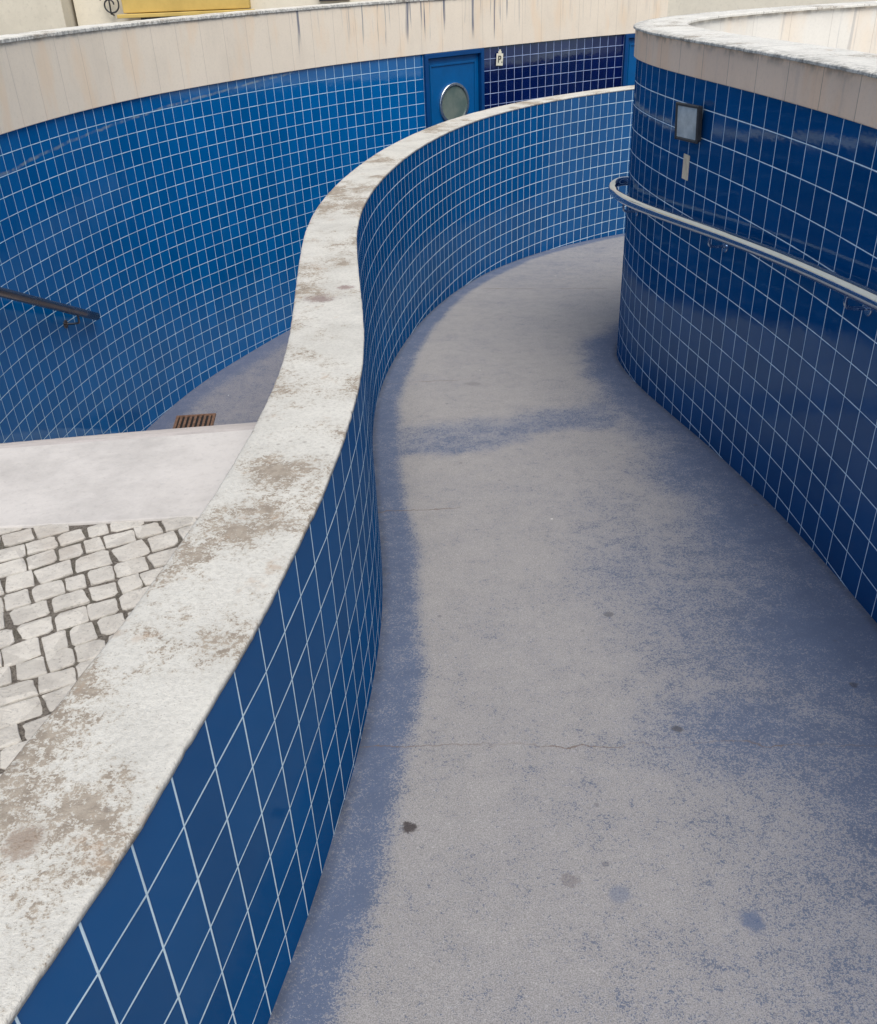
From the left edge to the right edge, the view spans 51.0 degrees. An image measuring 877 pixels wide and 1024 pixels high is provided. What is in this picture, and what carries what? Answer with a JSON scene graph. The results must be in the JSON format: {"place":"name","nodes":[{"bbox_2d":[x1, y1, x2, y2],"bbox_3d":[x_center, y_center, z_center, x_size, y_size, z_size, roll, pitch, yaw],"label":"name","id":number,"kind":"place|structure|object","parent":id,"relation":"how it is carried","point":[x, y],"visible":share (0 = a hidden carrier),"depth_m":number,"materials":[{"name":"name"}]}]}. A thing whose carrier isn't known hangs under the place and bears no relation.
{"place":"outdoors","nodes":[
{"label":"outdoors","id":0,"kind":"place"},
{"bbox_2d":[0,516,196,775],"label":"pavement","id":1,"kind":"structure","parent":0,"point":[70,597],"depth_m":2.76,"materials":[{"name":"stone"}]},
{"bbox_2d":[146,330,289,430],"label":"path","id":2,"kind":"structure","parent":0,"point":[238,391],"depth_m":10.63,"materials":[{"name":"grey concrete"}]},
{"bbox_2d":[0,422,256,528],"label":"concrete slab","id":3,"kind":"structure","parent":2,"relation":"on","point":[154,475],"depth_m":3.42,"materials":[{"name":"white concrete"}]},
{"bbox_2d":[173,413,215,428],"bbox_3d":[-2.662,-0.958,10.000,0.430,0.045,0.410,-4,31,-3],"label":"drain grate","id":4,"kind":"object","parent":2,"relation":"on","point":[193,420],"visible":0.54,"depth_m":10.06,"materials":[{"name":"metal"}]},
{"bbox_2d":[0,85,634,1023],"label":"parapet wall","id":5,"kind":"structure","parent":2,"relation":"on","point":[176,779],"depth_m":2.25,"materials":[{"name":"blue tile"}]},
{"bbox_2d":[268,233,876,1023],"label":"ramp","id":6,"kind":"structure","parent":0,"point":[616,761],"depth_m":3.24,"materials":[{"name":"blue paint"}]},
{"bbox_2d":[617,1,876,622],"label":"retaining wall","id":7,"kind":"structure","parent":6,"relation":"on","point":[758,374],"depth_m":4.69,"materials":[{"name":"blue tile"}]},
{"bbox_2d":[674,102,702,143],"bbox_3d":[1.438,-2.219,5.232,0.082,0.200,0.214,-14,33,-18],"label":"wall lamp","id":8,"kind":"object","parent":7,"relation":"attached to","point":[688,122],"visible":1,"depth_m":5.21,"materials":[{"name":"black metal"}]},
{"bbox_2d":[608,176,876,315],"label":"handrail","id":9,"kind":"object","parent":7,"relation":"attached to","point":[864,295],"visible":0.94,"depth_m":4.39,"materials":[{"name":"silver metal"}]},
{"label":"street","id":10,"kind":"structure","parent":0,"visible":0},
{"bbox_2d":[0,0,876,34],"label":"building","id":11,"kind":"structure","parent":10,"relation":"on","point":[19,16],"depth_m":13.84,"materials":[{"name":"beige paint"}]},
{"bbox_2d":[100,0,118,15],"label":"graffiti tag","id":12,"kind":"structure","parent":11,"relation":"attached to","point":[111,12],"depth_m":13.83,"materials":[{"name":"black paint"}]},
{"bbox_2d":[141,16,176,19],"bbox_3d":[-3.792,-7.518,14.022,1.470,0.200,0.080,-2,31,0],"label":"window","id":13,"kind":"structure","parent":11,"relation":"in","point":[144,18],"depth_m":13.97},
{"label":"ground","id":14,"kind":"structure","parent":0,"visible":0},
{"bbox_2d":[0,0,667,442],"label":"retaining wall","id":15,"kind":"structure","parent":14,"relation":"on","point":[168,186],"depth_m":10.11,"materials":[{"name":"blue tile"}]},
{"bbox_2d":[0,287,99,327],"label":"handrail","id":16,"kind":"object","parent":15,"relation":"attached to","point":[6,293],"visible":1,"depth_m":7.71,"materials":[{"name":"brown metal"}]},
{"bbox_2d":[423,48,484,127],"bbox_3d":[0.243,-5.042,13.268,1.050,2.893,0.120,-24,37,-32],"label":"door","id":17,"kind":"structure","parent":15,"relation":"in","point":[454,87],"depth_m":12.74,"materials":[{"name":"blue paint"}]},
{"bbox_2d":[496,49,502,65],"bbox_3d":[0.867,-6.431,13.007,0.132,0.210,0.014,-23,36,-30],"label":"sign","id":18,"kind":"object","parent":15,"relation":"attached to","point":[499,58],"visible":1,"depth_m":13.01,"materials":[{"name":"beige plastic"}]},
{"bbox_2d":[621,33,635,86],"bbox_3d":[3.368,-6.243,14.930,1.050,2.762,0.120,-14,33,-19],"label":"door","id":19,"kind":"structure","parent":15,"relation":"in","point":[629,61],"depth_m":14.27,"materials":[{"name":"blue paint"}]}
]}

